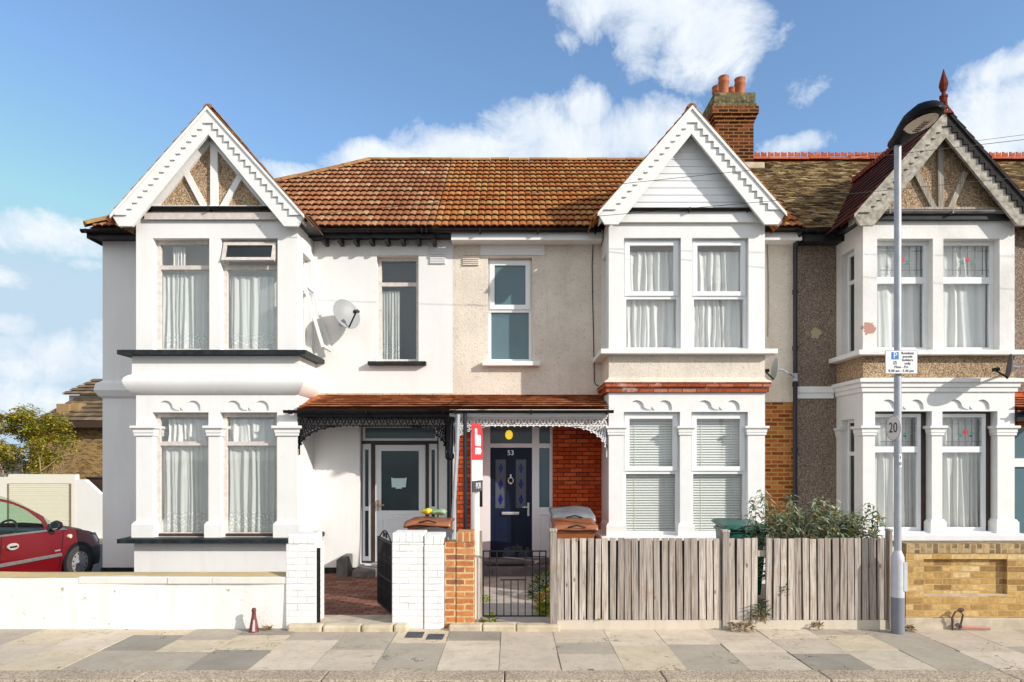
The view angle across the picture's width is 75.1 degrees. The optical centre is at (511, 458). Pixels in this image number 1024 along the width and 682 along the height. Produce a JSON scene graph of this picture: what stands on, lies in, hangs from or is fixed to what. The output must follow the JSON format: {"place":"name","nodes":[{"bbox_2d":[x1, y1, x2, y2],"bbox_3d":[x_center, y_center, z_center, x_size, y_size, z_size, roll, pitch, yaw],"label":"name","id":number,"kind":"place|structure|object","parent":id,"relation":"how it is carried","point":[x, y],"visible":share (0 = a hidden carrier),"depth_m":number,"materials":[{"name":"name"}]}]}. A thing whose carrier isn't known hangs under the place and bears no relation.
{"place":"outdoors","nodes":[
{"label":"outdoors","id":0,"kind":"place"},
{"bbox_2d":[59,544,102,571],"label":"driveway","id":1,"kind":"structure","parent":0,"point":[97,567],"depth_m":15.86,"materials":[{"name":"concrete"}]},
{"bbox_2d":[0,499,99,571],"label":"parked car","id":2,"kind":"object","parent":1,"relation":"on","point":[54,546],"visible":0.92,"depth_m":11.40,"materials":[{"name":"red paint"}]},
{"bbox_2d":[0,474,102,543],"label":"garage","id":3,"kind":"structure","parent":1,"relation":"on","point":[72,500],"depth_m":30.02,"materials":[{"name":"beige paint"}]},
{"bbox_2d":[0,461,504,681],"bbox_3d":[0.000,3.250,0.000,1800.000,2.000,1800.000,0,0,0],"label":"ground","id":4,"kind":"structure","parent":0,"point":[1,475],"depth_m":199.69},
{"bbox_2d":[0,403,84,476],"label":"tree","id":5,"kind":"object","parent":4,"relation":"on","point":[28,434],"visible":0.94,"depth_m":33.34,"materials":[{"name":"green plant"}]},
{"bbox_2d":[29,379,102,478],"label":"brick house","id":6,"kind":"structure","parent":4,"relation":"on","point":[83,406],"depth_m":38.00,"materials":[{"name":"brown brick"}]},
{"bbox_2d":[80,103,840,572],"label":"terraced house","id":7,"kind":"structure","parent":4,"relation":"on","point":[260,403],"depth_m":11.26,"materials":[{"name":"paint"}]},
{"bbox_2d":[156,413,208,532],"bbox_3d":[-5.479,0.273,11.203,0.927,2.060,0.167,0,0,0],"label":"window","id":8,"kind":"structure","parent":7,"relation":"in","point":[185,469],"depth_m":11.23,"materials":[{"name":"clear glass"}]},
{"bbox_2d":[157,241,208,349],"bbox_3d":[-5.467,-2.703,11.205,0.931,1.871,0.170,0,0,0],"label":"window","id":9,"kind":"structure","parent":7,"relation":"in","point":[181,297],"depth_m":11.23,"materials":[{"name":"white glass"}]},
{"bbox_2d":[221,241,277,349],"bbox_3d":[-4.346,-2.703,11.117,0.945,1.871,0.324,0,0,0],"label":"window","id":10,"kind":"structure","parent":7,"relation":"in","point":[252,299],"depth_m":11.22,"materials":[{"name":"clear glass"}]},
{"bbox_2d":[223,413,276,532],"bbox_3d":[-4.355,0.273,11.207,0.944,2.060,0.174,0,0,0],"label":"window","id":11,"kind":"structure","parent":7,"relation":"in","point":[252,470],"depth_m":11.23,"materials":[{"name":"clear glass"}]},
{"bbox_2d":[303,259,305,349],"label":"window","id":12,"kind":"structure","parent":7,"relation":"in","point":[304,261],"depth_m":11.73,"materials":[{"name":"white paint"}]},
{"bbox_2d":[333,299,359,328],"bbox_3d":[-2.844,-2.504,11.586,0.495,0.536,0.624,0,0,0],"label":"satellite dish","id":13,"kind":"object","parent":7,"relation":"attached to","point":[346,313],"visible":1,"depth_m":11.56,"materials":[{"name":"white metal"}]},
{"bbox_2d":[378,258,418,360],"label":"window","id":14,"kind":"structure","parent":7,"relation":"in","point":[388,301],"depth_m":12.13,"materials":[{"name":"white glass"}]},
{"bbox_2d":[375,445,424,561],"bbox_3d":[-2.022,0.816,12.047,0.911,2.119,0.100,0,0,0],"label":"front door","id":15,"kind":"structure","parent":7,"relation":"in","point":[399,469],"depth_m":12.07,"materials":[{"name":"white plastic"}]},
{"bbox_2d":[0,670,1023,681],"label":"kerb","id":16,"kind":"structure","parent":4,"relation":"on","point":[519,676],"depth_m":6.27,"materials":[{"name":"concrete"}]},
{"bbox_2d":[324,573,390,614],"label":"path","id":17,"kind":"structure","parent":0,"point":[349,595],"depth_m":9.88,"materials":[{"name":"brick"}]},
{"bbox_2d":[336,553,352,576],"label":"plinth block","id":18,"kind":"structure","parent":17,"relation":"on","point":[344,565],"depth_m":11.50,"materials":[{"name":"grey concrete"}]},
{"bbox_2d":[352,565,376,577],"bbox_3d":[-2.550,1.992,11.700,0.402,0.155,0.560,0,0,0],"label":"doorstep","id":19,"kind":"object","parent":17,"relation":"on","point":[365,571],"visible":0.76,"depth_m":11.43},
{"bbox_2d":[403,516,454,529],"bbox_3d":[-1.268,1.482,10.285,0.700,1.136,0.806,0,0,0],"label":"wheelie bin","id":20,"kind":"object","parent":17,"relation":"on","point":[422,522],"visible":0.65,"depth_m":9.96,"materials":[{"name":"brown plastic"}]},
{"bbox_2d":[421,508,431,514],"bbox_3d":[-1.322,0.825,10.354,0.189,0.111,0.255,0,0,0],"label":"plastic bag","id":21,"kind":"object","parent":20,"relation":"on","point":[427,511],"visible":0.95,"depth_m":10.28,"materials":[{"name":"yellow plastic"}]},
{"bbox_2d":[431,509,446,514],"bbox_3d":[-1.139,0.836,10.347,0.258,0.101,0.268,0,0,0],"label":"plastic bag","id":22,"kind":"object","parent":20,"relation":"on","point":[439,512],"visible":0.99,"depth_m":10.26,"materials":[{"name":"green plastic"}]},
{"bbox_2d":[410,527,453,539],"bbox_3d":[-1.200,1.532,9.487,0.680,1.036,0.783,0,0,0],"label":"wheelie bin","id":23,"kind":"object","parent":17,"relation":"on","point":[449,532],"visible":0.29,"depth_m":9.64,"materials":[{"name":"plastic"}]},
{"bbox_2d":[320,615,394,625],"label":"path","id":24,"kind":"structure","parent":0,"point":[362,619],"depth_m":8.20,"materials":[{"name":"concrete"}]},
{"bbox_2d":[438,635,561,669],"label":"pavement bed","id":25,"kind":"object","parent":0,"point":[499,655],"visible":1,"depth_m":6.97,"materials":[{"name":"grey concrete"}]},
{"bbox_2d":[0,628,1023,674],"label":"pavement","id":26,"kind":"structure","parent":0,"point":[659,650],"depth_m":7.12,"materials":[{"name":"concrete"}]},
{"bbox_2d":[0,572,285,629],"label":"garden wall","id":27,"kind":"structure","parent":26,"relation":"on","point":[134,600],"depth_m":8.00,"materials":[{"name":"paint"}]},
{"bbox_2d":[249,608,258,632],"bbox_3d":[-3.048,1.907,7.860,0.124,0.285,0.118,0,0,0],"label":"traffic cone","id":28,"kind":"object","parent":26,"relation":"on","point":[253,627],"visible":1,"depth_m":7.83,"materials":[{"name":"red plastic"}]},
{"bbox_2d":[259,625,272,630],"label":"dry leaves","id":29,"kind":"object","parent":26,"relation":"on","point":[268,627],"visible":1,"depth_m":7.94,"materials":[{"name":"brown plant"}]},
{"bbox_2d":[286,531,323,628],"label":"gate pier","id":30,"kind":"structure","parent":26,"relation":"on","point":[301,575],"depth_m":7.97,"materials":[{"name":"white brick"}]},
{"bbox_2d":[317,548,319,622],"bbox_3d":[-2.342,1.555,8.020,0.056,0.950,0.040,0,0,0],"label":"gate post","id":31,"kind":"object","parent":30,"relation":"attached to","point":[318,585],"visible":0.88,"depth_m":8.00,"materials":[{"name":"black metal"}]},
{"bbox_2d":[288,623,408,631],"bbox_3d":[-1.948,2.026,7.940,1.432,0.108,0.160,0,0,0],"label":"stone edging","id":32,"kind":"object","parent":26,"relation":"on","point":[344,627],"visible":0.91,"depth_m":7.87,"materials":[{"name":"beige stone"}]},
{"bbox_2d":[405,632,424,637],"bbox_3d":[-1.127,2.055,7.717,0.199,0.030,0.242,0,0,0],"label":"water cover","id":33,"kind":"object","parent":26,"relation":"on","point":[414,634],"visible":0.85,"depth_m":7.71,"materials":[{"name":"grey metal"}]},
{"bbox_2d":[392,530,445,628],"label":"gate pier","id":34,"kind":"structure","parent":26,"relation":"on","point":[418,579],"depth_m":7.99,"materials":[{"name":"white brick"}]},
{"bbox_2d":[377,530,392,614],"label":"iron gate","id":35,"kind":"structure","parent":34,"relation":"attached to","point":[384,573],"depth_m":8.47,"materials":[{"name":"black metal"}]},
{"bbox_2d":[426,634,443,639],"bbox_3d":[-0.879,2.055,7.630,0.187,0.030,0.227,0,0,0],"label":"water cover","id":36,"kind":"object","parent":26,"relation":"on","point":[435,636],"visible":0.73,"depth_m":7.58,"materials":[{"name":"grey metal"}]},
{"bbox_2d":[445,529,474,628],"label":"gate pier","id":37,"kind":"structure","parent":26,"relation":"on","point":[460,578],"depth_m":7.99,"materials":[{"name":"orange brick"}]},
{"bbox_2d":[483,544,546,616],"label":"iron gate","id":38,"kind":"structure","parent":37,"relation":"attached to","point":[520,551],"depth_m":8.11,"materials":[{"name":"black metal"}]},
{"bbox_2d":[449,622,559,631],"bbox_3d":[-0.088,2.028,7.956,1.322,0.104,0.167,0,0,0],"label":"stone edging","id":39,"kind":"object","parent":26,"relation":"on","point":[514,627],"visible":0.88,"depth_m":7.88,"materials":[{"name":"beige stone"}]},
{"bbox_2d":[549,528,892,629],"bbox_3d":[2.507,1.458,8.010,4.114,1.223,0.124,0,0,0],"label":"wooden fence","id":40,"kind":"object","parent":26,"relation":"on","point":[686,583],"visible":0.94,"depth_m":7.98,"materials":[{"name":"brown wood"}]},
{"bbox_2d":[747,600,774,620],"bbox_3d":[2.984,1.807,7.987,0.376,0.249,0.344,0,0,-37],"label":"fence plant","id":41,"kind":"object","parent":40,"relation":"attached to","point":[763,607],"visible":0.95,"depth_m":7.92,"materials":[{"name":"green plant"}]},
{"bbox_2d":[753,609,768,620],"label":"dry leaves","id":42,"kind":"object","parent":41,"relation":"attached to","point":[764,618],"visible":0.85,"depth_m":7.95,"materials":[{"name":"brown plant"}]},
{"bbox_2d":[727,620,754,631],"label":"dry leaves","id":43,"kind":"object","parent":26,"relation":"on","point":[746,625],"visible":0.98,"depth_m":7.89,"materials":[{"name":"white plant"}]},
{"bbox_2d":[812,619,823,629],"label":"dry leaves","id":44,"kind":"object","parent":26,"relation":"on","point":[818,623],"visible":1,"depth_m":7.92,"materials":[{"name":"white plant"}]},
{"bbox_2d":[905,624,916,631],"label":"dry leaves","id":45,"kind":"object","parent":26,"relation":"on","point":[909,627],"visible":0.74,"depth_m":7.89,"materials":[{"name":"brown plant"}]},
{"bbox_2d":[887,100,944,633],"bbox_3d":[4.532,-0.923,7.497,0.350,5.946,0.865,0,0,0],"label":"lamp post","id":46,"kind":"object","parent":26,"relation":"on","point":[917,119],"visible":1,"depth_m":7.78,"materials":[{"name":"grey metal"}]},
{"bbox_2d":[886,416,900,440],"bbox_3d":[4.493,-0.356,7.820,0.034,0.294,0.294,0,0,-2],"label":"speed sign","id":47,"kind":"object","parent":46,"relation":"attached to","point":[893,427],"visible":1,"depth_m":7.82,"materials":[{"name":"white metal"}]},
{"bbox_2d":[885,350,917,373],"bbox_3d":[4.536,-1.121,7.769,0.378,0.273,0.042,0,0,0],"label":"parking sign","id":48,"kind":"object","parent":46,"relation":"attached to","point":[901,361],"visible":1,"depth_m":7.75,"materials":[{"name":"white metal"}]},
{"bbox_2d":[904,562,907,590],"bbox_3d":[4.587,1.380,7.759,0.040,0.340,0.013,0,0,0],"label":"access door","id":49,"kind":"structure","parent":46,"relation":"in","point":[905,563],"depth_m":7.75,"materials":[{"name":"paint"}]},
{"bbox_2d":[951,608,964,629],"bbox_3d":[5.310,1.924,7.930,0.157,0.291,0.042,0,0,0],"label":"bent wire","id":50,"kind":"object","parent":26,"relation":"on","point":[959,625],"visible":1,"depth_m":7.92,"materials":[{"name":"brown metal"}]},
{"bbox_2d":[902,541,1023,628],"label":"garden wall","id":51,"kind":"structure","parent":26,"relation":"on","point":[980,583],"depth_m":8.00,"materials":[{"name":"yellow brick"}]},
{"bbox_2d":[961,625,990,629],"bbox_3d":[5.510,2.010,7.910,0.328,0.049,0.033,0,0,4],"label":"pink bar","id":52,"kind":"object","parent":26,"relation":"on","point":[975,627],"visible":1,"depth_m":7.90,"materials":[{"name":"pink plastic"}]},
{"bbox_2d":[0,0,1023,460],"label":"sky","id":53,"kind":"structure","parent":0,"point":[93,93],"materials":[{"name":"blue"}]},
{"bbox_2d":[479,576,549,628],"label":"path","id":54,"kind":"structure","parent":0,"point":[515,620],"depth_m":9.50,"materials":[{"name":"concrete"}]},
{"bbox_2d":[472,423,482,621],"bbox_3d":[-0.425,0.797,8.100,0.094,2.445,0.406,0,0,3],"label":"sale board","id":55,"kind":"object","parent":54,"relation":"on","point":[477,456],"visible":0.98,"depth_m":8.21,"materials":[{"name":"white paint"}]},
{"bbox_2d":[481,611,497,621],"bbox_3d":[-0.283,1.967,8.189,0.240,0.163,0.257,0,0,34],"label":"weed","id":56,"kind":"object","parent":54,"relation":"on","point":[488,618],"visible":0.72,"depth_m":8.20,"materials":[{"name":"green plant"}]},
{"bbox_2d":[549,505,595,522],"bbox_3d":[0.965,1.421,10.785,0.700,1.259,0.806,0,0,0],"label":"wheelie bin","id":57,"kind":"object","parent":54,"relation":"on","point":[574,511],"visible":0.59,"depth_m":10.66,"materials":[{"name":"grey plastic"}]},
{"bbox_2d":[551,518,597,540],"bbox_3d":[0.929,1.488,10.039,0.660,1.124,0.760,0,0,0],"label":"wheelie bin","id":58,"kind":"object","parent":54,"relation":"on","point":[577,528],"visible":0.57,"depth_m":9.75,"materials":[{"name":"brown plastic"}]},
{"bbox_2d":[757,584,764,618],"bbox_3d":[3.350,2.070,10.100,21.300,0.001,3.800,0,0,0],"label":"garden bed","id":59,"kind":"object","parent":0,"point":[760,598],"depth_m":9.90,"materials":[{"name":"soil"}]},
{"bbox_2d":[526,570,549,599],"bbox_3d":[0.505,1.847,9.590,0.686,0.448,0.603,0,0,0],"label":"border plant","id":60,"kind":"object","parent":59,"relation":"on","point":[537,583],"visible":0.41,"depth_m":9.59,"materials":[{"name":"green plant"}]},
{"bbox_2d":[533,586,549,608],"bbox_3d":[0.460,1.913,8.941,0.428,0.353,0.413,0,0,40],"label":"border plant","id":61,"kind":"object","parent":59,"relation":"on","point":[541,597],"visible":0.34,"depth_m":8.98,"materials":[{"name":"green plant"}]},
{"bbox_2d":[534,599,549,616],"bbox_3d":[0.457,1.958,8.604,0.404,0.284,0.340,0,0,-21],"label":"border plant","id":62,"kind":"object","parent":59,"relation":"on","point":[542,605],"visible":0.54,"depth_m":8.55,"materials":[{"name":"green plant"}]},
{"bbox_2d":[416,74,811,583],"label":"terraced house","id":63,"kind":"structure","parent":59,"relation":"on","point":[579,354],"depth_m":11.24,"materials":[{"name":"beige paint"}]},
{"bbox_2d":[488,259,531,360],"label":"window","id":64,"kind":"structure","parent":63,"relation":"in","point":[509,280],"depth_m":12.01,"materials":[{"name":"glass"}]},
{"bbox_2d":[491,448,531,556],"bbox_3d":[-0.015,0.815,12.012,0.746,2.009,0.105,0,0,0],"label":"front door","id":65,"kind":"structure","parent":63,"relation":"in","point":[511,468],"depth_m":12.02,"materials":[{"name":"blue wood"}]},
{"bbox_2d":[624,413,678,533],"bbox_3d":[2.313,0.253,11.144,0.931,2.033,0.152,0,0,0],"label":"window","id":66,"kind":"structure","parent":63,"relation":"in","point":[632,468],"depth_m":11.19,"materials":[{"name":"white plastic"}]},
{"bbox_2d":[624,240,679,348],"bbox_3d":[2.322,-2.720,11.165,0.941,1.851,0.195,0,0,0],"label":"window","id":67,"kind":"structure","parent":63,"relation":"in","point":[653,276],"depth_m":11.20,"materials":[{"name":"white plastic"}]},
{"bbox_2d":[310,139,1023,214],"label":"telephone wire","id":68,"kind":"object","parent":63,"relation":"attached to","point":[669,178],"visible":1,"depth_m":10.09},
{"bbox_2d":[691,413,745,533],"bbox_3d":[3.433,0.253,11.144,0.934,2.033,0.152,0,0,0],"label":"window","id":69,"kind":"structure","parent":63,"relation":"in","point":[701,468],"depth_m":11.19,"materials":[{"name":"white plastic"}]},
{"bbox_2d":[692,240,746,348],"bbox_3d":[3.443,-2.720,11.164,0.934,1.851,0.193,0,0,0],"label":"window","id":70,"kind":"structure","parent":63,"relation":"in","point":[718,276],"depth_m":11.20,"materials":[{"name":"white glass"}]},
{"bbox_2d":[765,357,796,380],"bbox_3d":[4.679,-1.546,11.643,0.731,0.397,0.301,0,0,-40],"label":"satellite dish","id":71,"kind":"object","parent":63,"relation":"attached to","point":[775,368],"visible":0.95,"depth_m":11.56,"materials":[{"name":"black paint"}]},
{"bbox_2d":[711,518,771,594],"bbox_3d":[3.395,1.487,9.889,0.660,1.126,0.760,0,0,0],"label":"wheelie bin","id":72,"kind":"object","parent":59,"relation":"on","point":[734,526],"visible":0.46,"depth_m":9.64,"materials":[{"name":"green plastic"}]},
{"bbox_2d":[739,489,887,580],"bbox_3d":[3.990,1.234,8.832,1.988,1.636,1.166,0,0,0],"label":"shrub","id":73,"kind":"object","parent":59,"relation":"on","point":[844,529],"visible":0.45,"depth_m":8.70,"materials":[{"name":"green plant"}]},
{"bbox_2d":[750,69,1023,552],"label":"terraced house","id":74,"kind":"structure","parent":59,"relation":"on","point":[963,336],"depth_m":11.16,"materials":[{"name":"white paint"}]},
{"bbox_2d":[594,177,1020,216],"bbox_3d":[8.999,-4.269,9.500,15.545,0.840,0.008,0,0,8],"label":"telephone wire","id":75,"kind":"object","parent":74,"relation":"attached to","point":[811,197],"visible":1,"depth_m":10.13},
{"bbox_2d":[848,252,853,352],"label":"window","id":76,"kind":"structure","parent":74,"relation":"in","point":[850,257],"depth_m":11.65,"materials":[{"name":"white paint"}]},
{"bbox_2d":[848,420,853,524],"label":"window","id":77,"kind":"structure","parent":74,"relation":"in","point":[850,422],"depth_m":11.65,"materials":[{"name":"white paint"}]},
{"bbox_2d":[875,414,920,530],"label":"window","id":78,"kind":"structure","parent":74,"relation":"in","point":[884,447],"depth_m":11.24,"materials":[{"name":"white plastic"}]},
{"bbox_2d":[877,241,927,349],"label":"window","id":79,"kind":"structure","parent":74,"relation":"in","point":[911,279],"depth_m":11.23,"materials":[{"name":"white glass"}]},
{"bbox_2d":[847,135,1018,156],"bbox_3d":[13.026,-6.648,12.600,13.456,0.294,0.008,0,0,23],"label":"telephone wire","id":80,"kind":"object","parent":74,"relation":"attached to","point":[977,140],"visible":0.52,"depth_m":13.96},
{"bbox_2d":[942,414,985,530],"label":"window","id":81,"kind":"structure","parent":74,"relation":"in","point":[963,466],"depth_m":11.24,"materials":[{"name":"white plastic"}]},
{"bbox_2d":[943,241,993,349],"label":"window","id":82,"kind":"structure","parent":74,"relation":"in","point":[965,279],"depth_m":11.24,"materials":[{"name":"white plastic"}]},
{"bbox_2d":[992,354,1019,378],"bbox_3d":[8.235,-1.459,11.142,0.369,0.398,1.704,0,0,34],"label":"satellite dish","id":83,"kind":"object","parent":74,"relation":"attached to","point":[1009,367],"visible":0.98,"depth_m":10.61,"materials":[{"name":"black paint"}]}
]}

